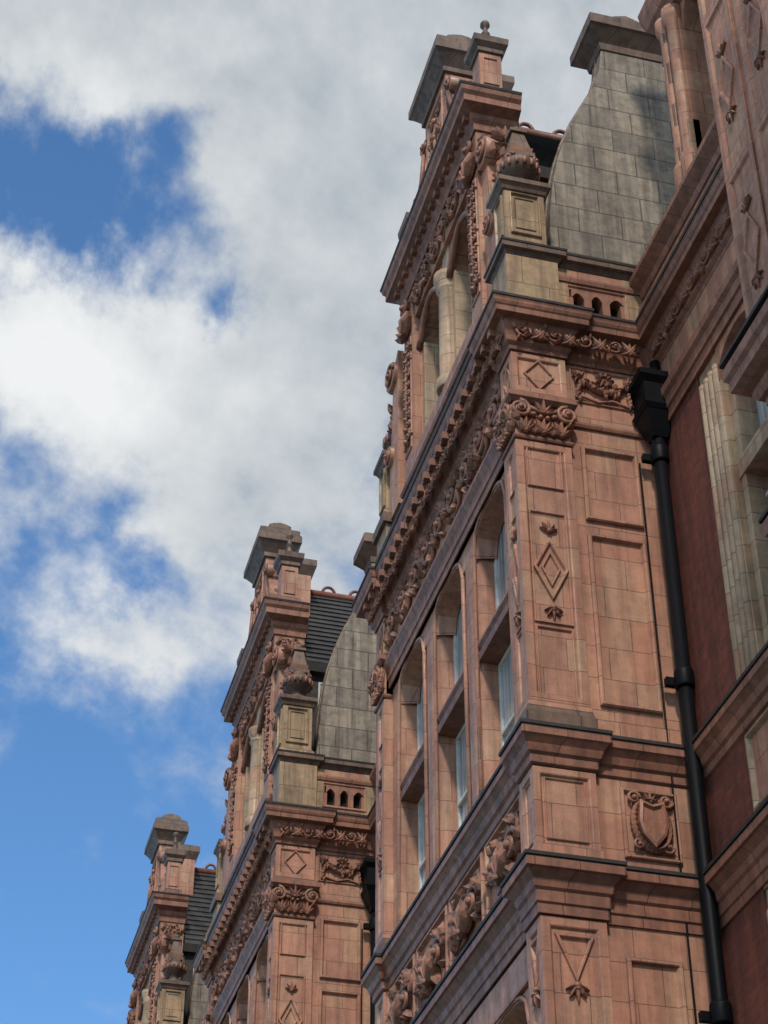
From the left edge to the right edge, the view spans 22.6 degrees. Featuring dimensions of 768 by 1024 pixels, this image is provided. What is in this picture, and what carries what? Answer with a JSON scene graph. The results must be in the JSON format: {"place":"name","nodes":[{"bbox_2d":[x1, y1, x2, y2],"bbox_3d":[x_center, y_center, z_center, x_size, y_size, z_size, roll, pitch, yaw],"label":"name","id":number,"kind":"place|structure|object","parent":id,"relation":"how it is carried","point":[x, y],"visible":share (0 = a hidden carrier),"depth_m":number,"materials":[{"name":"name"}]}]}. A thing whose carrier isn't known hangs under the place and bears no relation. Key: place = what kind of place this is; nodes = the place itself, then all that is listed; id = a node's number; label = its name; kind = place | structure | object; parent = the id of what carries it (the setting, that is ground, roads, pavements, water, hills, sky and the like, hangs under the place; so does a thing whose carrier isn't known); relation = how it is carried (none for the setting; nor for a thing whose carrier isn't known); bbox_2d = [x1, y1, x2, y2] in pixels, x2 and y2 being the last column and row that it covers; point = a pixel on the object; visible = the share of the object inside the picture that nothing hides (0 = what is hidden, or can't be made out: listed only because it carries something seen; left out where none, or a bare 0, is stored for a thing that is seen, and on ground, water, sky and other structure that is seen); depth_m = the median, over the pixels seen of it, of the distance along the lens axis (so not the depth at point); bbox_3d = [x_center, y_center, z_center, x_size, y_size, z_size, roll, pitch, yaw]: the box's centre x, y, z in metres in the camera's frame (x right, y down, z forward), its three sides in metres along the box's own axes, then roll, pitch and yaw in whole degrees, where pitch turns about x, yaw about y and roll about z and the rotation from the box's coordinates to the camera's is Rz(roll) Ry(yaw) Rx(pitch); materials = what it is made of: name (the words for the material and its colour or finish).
{"place":"outdoors","nodes":[
{"label":"outdoors","id":0,"kind":"place"},
{"bbox_2d":[0,0,663,1023],"label":"sky","id":1,"kind":"structure","parent":0,"point":[204,204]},
{"label":"ground","id":2,"kind":"structure","parent":0,"visible":0},
{"bbox_2d":[129,845,194,1023],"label":"terracotta walls","id":3,"kind":"structure","parent":2,"relation":"on","point":[175,875],"depth_m":49.12,"materials":[{"name":"pink stone"}]},
{"bbox_2d":[141,971,151,1023],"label":"pale dressings","id":4,"kind":"structure","parent":3,"relation":"attached to","point":[146,1007],"depth_m":48.63,"materials":[{"name":"beige stone"}]},
{"bbox_2d":[126,853,186,1023],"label":"carved ornament","id":5,"kind":"object","parent":3,"relation":"attached to","point":[155,944],"visible":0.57,"depth_m":48.05,"materials":[{"name":"stone"}]},
{"bbox_2d":[125,888,188,978],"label":"cornices","id":6,"kind":"object","parent":3,"relation":"attached to","point":[166,908],"visible":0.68,"depth_m":48.44,"materials":[{"name":"stone"}]},
{"bbox_2d":[125,891,188,963],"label":"lead flashings","id":7,"kind":"object","parent":3,"relation":"attached to","point":[146,908],"visible":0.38,"depth_m":48.48,"materials":[{"name":"grey metal"}]},
{"bbox_2d":[156,988,184,1023],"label":"buff parapet","id":8,"kind":"structure","parent":3,"relation":"on","point":[170,1008],"depth_m":45.85,"materials":[{"name":"stone"}]},
{"bbox_2d":[139,814,211,1020],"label":"weathered copings","id":9,"kind":"object","parent":3,"relation":"attached to","point":[170,830],"visible":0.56,"depth_m":50.63,"materials":[{"name":"stone"}]},
{"bbox_2d":[180,954,194,1023],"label":"gable cheeks","id":10,"kind":"object","parent":3,"relation":"attached to","point":[188,975],"visible":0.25,"depth_m":47.46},
{"bbox_2d":[184,872,215,944],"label":"slate roof","id":11,"kind":"structure","parent":3,"relation":"attached to","point":[199,919],"depth_m":49.48,"materials":[{"name":"grey stone"}]},
{"bbox_2d":[182,943,199,954],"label":"gutter lead","id":12,"kind":"object","parent":11,"relation":"attached to","point":[190,949],"visible":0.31,"depth_m":47.78,"materials":[{"name":"grey metal"}]},
{"bbox_2d":[186,925,211,1023],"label":"chimney wall","id":13,"kind":"structure","parent":11,"relation":"on","point":[198,1004],"depth_m":46.53,"materials":[{"name":"grey stone"}]},
{"bbox_2d":[194,864,215,874],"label":"ridge tiles","id":14,"kind":"object","parent":11,"relation":"on","point":[205,870],"visible":0.13,"depth_m":51.27,"materials":[{"name":"orange ceramic"}]},
{"bbox_2d":[207,558,375,1023],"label":"terracotta walls","id":15,"kind":"structure","parent":2,"relation":"on","point":[317,962],"depth_m":33.58,"materials":[{"name":"pink stone"}]},
{"bbox_2d":[242,705,264,839],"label":"pale dressings","id":16,"kind":"structure","parent":15,"relation":"attached to","point":[254,785],"depth_m":38.01,"materials":[{"name":"beige stone"}]},
{"bbox_2d":[192,596,375,963],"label":"lead flashings","id":17,"kind":"object","parent":15,"relation":"attached to","point":[253,835],"visible":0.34,"depth_m":35.45,"materials":[{"name":"metal"}]},
{"bbox_2d":[193,595,375,1023],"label":"cornices","id":18,"kind":"object","parent":15,"relation":"attached to","point":[282,618],"visible":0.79,"depth_m":35.64,"materials":[{"name":"stone"}]},
{"bbox_2d":[201,566,368,1023],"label":"carved ornament","id":19,"kind":"object","parent":15,"relation":"attached to","point":[260,903],"visible":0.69,"depth_m":36.09,"materials":[{"name":"stone"}]},
{"bbox_2d":[210,523,376,913],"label":"weathered copings","id":20,"kind":"object","parent":15,"relation":"attached to","point":[280,543],"visible":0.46,"depth_m":38.72,"materials":[{"name":"grey stone"}]},
{"bbox_2d":[212,704,375,923],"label":"buff parapet","id":21,"kind":"structure","parent":15,"relation":"on","point":[297,783],"depth_m":35.08,"materials":[{"name":"stone"}]},
{"bbox_2d":[304,675,323,750],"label":"gable cheeks","id":22,"kind":"object","parent":15,"relation":"attached to","point":[314,691],"depth_m":37.22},
{"bbox_2d":[317,682,321,709],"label":"window frames","id":23,"kind":"structure","parent":15,"relation":"attached to","point":[319,684],"depth_m":37.26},
{"bbox_2d":[305,595,352,663],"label":"slate roof","id":24,"kind":"structure","parent":15,"relation":"attached to","point":[328,619],"depth_m":39.41,"materials":[{"name":"grey stone"}]},
{"bbox_2d":[306,661,327,676],"bbox_3d":[1.529,3.520,38.108,6.400,0.230,0.200,9,-38,-12],"label":"gutter lead","id":25,"kind":"object","parent":24,"relation":"attached to","point":[316,668],"depth_m":37.45,"materials":[{"name":"grey metal"}]},
{"bbox_2d":[311,586,357,600],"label":"ridge tiles","id":26,"kind":"object","parent":24,"relation":"on","point":[335,595],"visible":0.15,"depth_m":40.98,"materials":[{"name":"brown ceramic"}]},
{"bbox_2d":[313,563,376,762],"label":"chimney wall","id":27,"kind":"structure","parent":24,"relation":"on","point":[346,726],"depth_m":36.59,"materials":[{"name":"grey stone"}]},
{"bbox_2d":[327,793,359,808],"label":"balustrade voids","id":28,"kind":"object","parent":15,"relation":"in","point":[356,800],"visible":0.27,"depth_m":35.03,"materials":[{"name":"black"}]},
{"bbox_2d":[358,857,375,1023],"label":"iron fittings","id":29,"kind":"object","parent":15,"relation":"attached to","point":[367,870],"visible":0.45,"depth_m":33.47,"materials":[{"name":"black metal"}]},
{"bbox_2d":[373,0,767,1023],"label":"terracotta walls","id":30,"kind":"structure","parent":2,"relation":"on","point":[593,646],"depth_m":22.08,"materials":[{"name":"stone"}]},
{"bbox_2d":[376,189,642,556],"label":"buff parapet","id":31,"kind":"structure","parent":30,"relation":"on","point":[519,215],"depth_m":24.89,"materials":[{"name":"stone"}]},
{"bbox_2d":[372,12,662,953],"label":"weathered copings","id":32,"kind":"object","parent":30,"relation":"attached to","point":[452,54],"visible":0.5,"depth_m":28.41,"materials":[{"name":"stone"}]},
{"bbox_2d":[525,134,559,167],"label":"slate roof","id":33,"kind":"structure","parent":30,"relation":"attached to","point":[544,150],"depth_m":29.18,"materials":[{"name":"black stone"}]},
{"bbox_2d":[519,122,564,140],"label":"ridge tiles","id":34,"kind":"object","parent":33,"relation":"on","point":[531,130],"visible":0.15,"depth_m":30.67,"materials":[{"name":"ceramic"}]},
{"bbox_2d":[539,166,550,182],"bbox_3d":[4.977,-4.317,27.761,6.400,0.230,0.200,9,-38,-12],"label":"gutter lead","id":35,"kind":"object","parent":33,"relation":"attached to","point":[545,174],"depth_m":27.12,"materials":[{"name":"grey metal"}]},
{"bbox_2d":[351,79,767,1023],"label":"lead flashings","id":36,"kind":"object","parent":30,"relation":"attached to","point":[751,317],"visible":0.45,"depth_m":21.29,"materials":[{"name":"metal"}]},
{"bbox_2d":[353,0,767,1023],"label":"cornices","id":37,"kind":"object","parent":30,"relation":"attached to","point":[623,896],"visible":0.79,"depth_m":22.86,"materials":[{"name":"stone"}]},
{"bbox_2d":[367,0,765,1023],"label":"carved ornament","id":38,"kind":"object","parent":30,"relation":"attached to","point":[651,824],"visible":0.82,"depth_m":23.84,"materials":[{"name":"stone"}]},
{"bbox_2d":[417,490,767,890],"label":"window frames","id":39,"kind":"structure","parent":30,"relation":"attached to","point":[463,798],"depth_m":24.21,"materials":[{"name":"wood"}]},
{"bbox_2d":[420,400,767,885],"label":"window glass","id":40,"kind":"object","parent":39,"relation":"in","point":[762,414],"visible":0.07,"depth_m":24.03,"materials":[{"name":"grey glass"}]},
{"bbox_2d":[422,118,767,921],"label":"pale dressings","id":41,"kind":"structure","parent":30,"relation":"attached to","point":[736,438],"depth_m":21.02,"materials":[{"name":"beige stone"}]},
{"bbox_2d":[574,302,616,316],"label":"balustrade voids","id":42,"kind":"object","parent":30,"relation":"in","point":[613,312],"visible":0.09,"depth_m":24.75,"materials":[{"name":"black"}]},
{"bbox_2d":[544,51,675,265],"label":"chimney wall","id":43,"kind":"structure","parent":30,"relation":"on","point":[612,192],"depth_m":26.86,"materials":[{"name":"grey stone"}]},
{"bbox_2d":[626,360,733,1023],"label":"iron fittings","id":44,"kind":"object","parent":30,"relation":"attached to","point":[651,422],"visible":0.96,"depth_m":21.09,"materials":[{"name":"black metal"}]},
{"bbox_2d":[665,378,767,1023],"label":"brick wall","id":45,"kind":"structure","parent":2,"relation":"on","point":[744,932],"depth_m":20.75,"materials":[{"name":"red brick"}]},
{"bbox_2d":[759,0,767,47],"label":"terracotta walls","id":46,"kind":"structure","parent":2,"relation":"on","point":[763,4],"depth_m":16.88,"materials":[{"name":"pink stone"}]}
]}

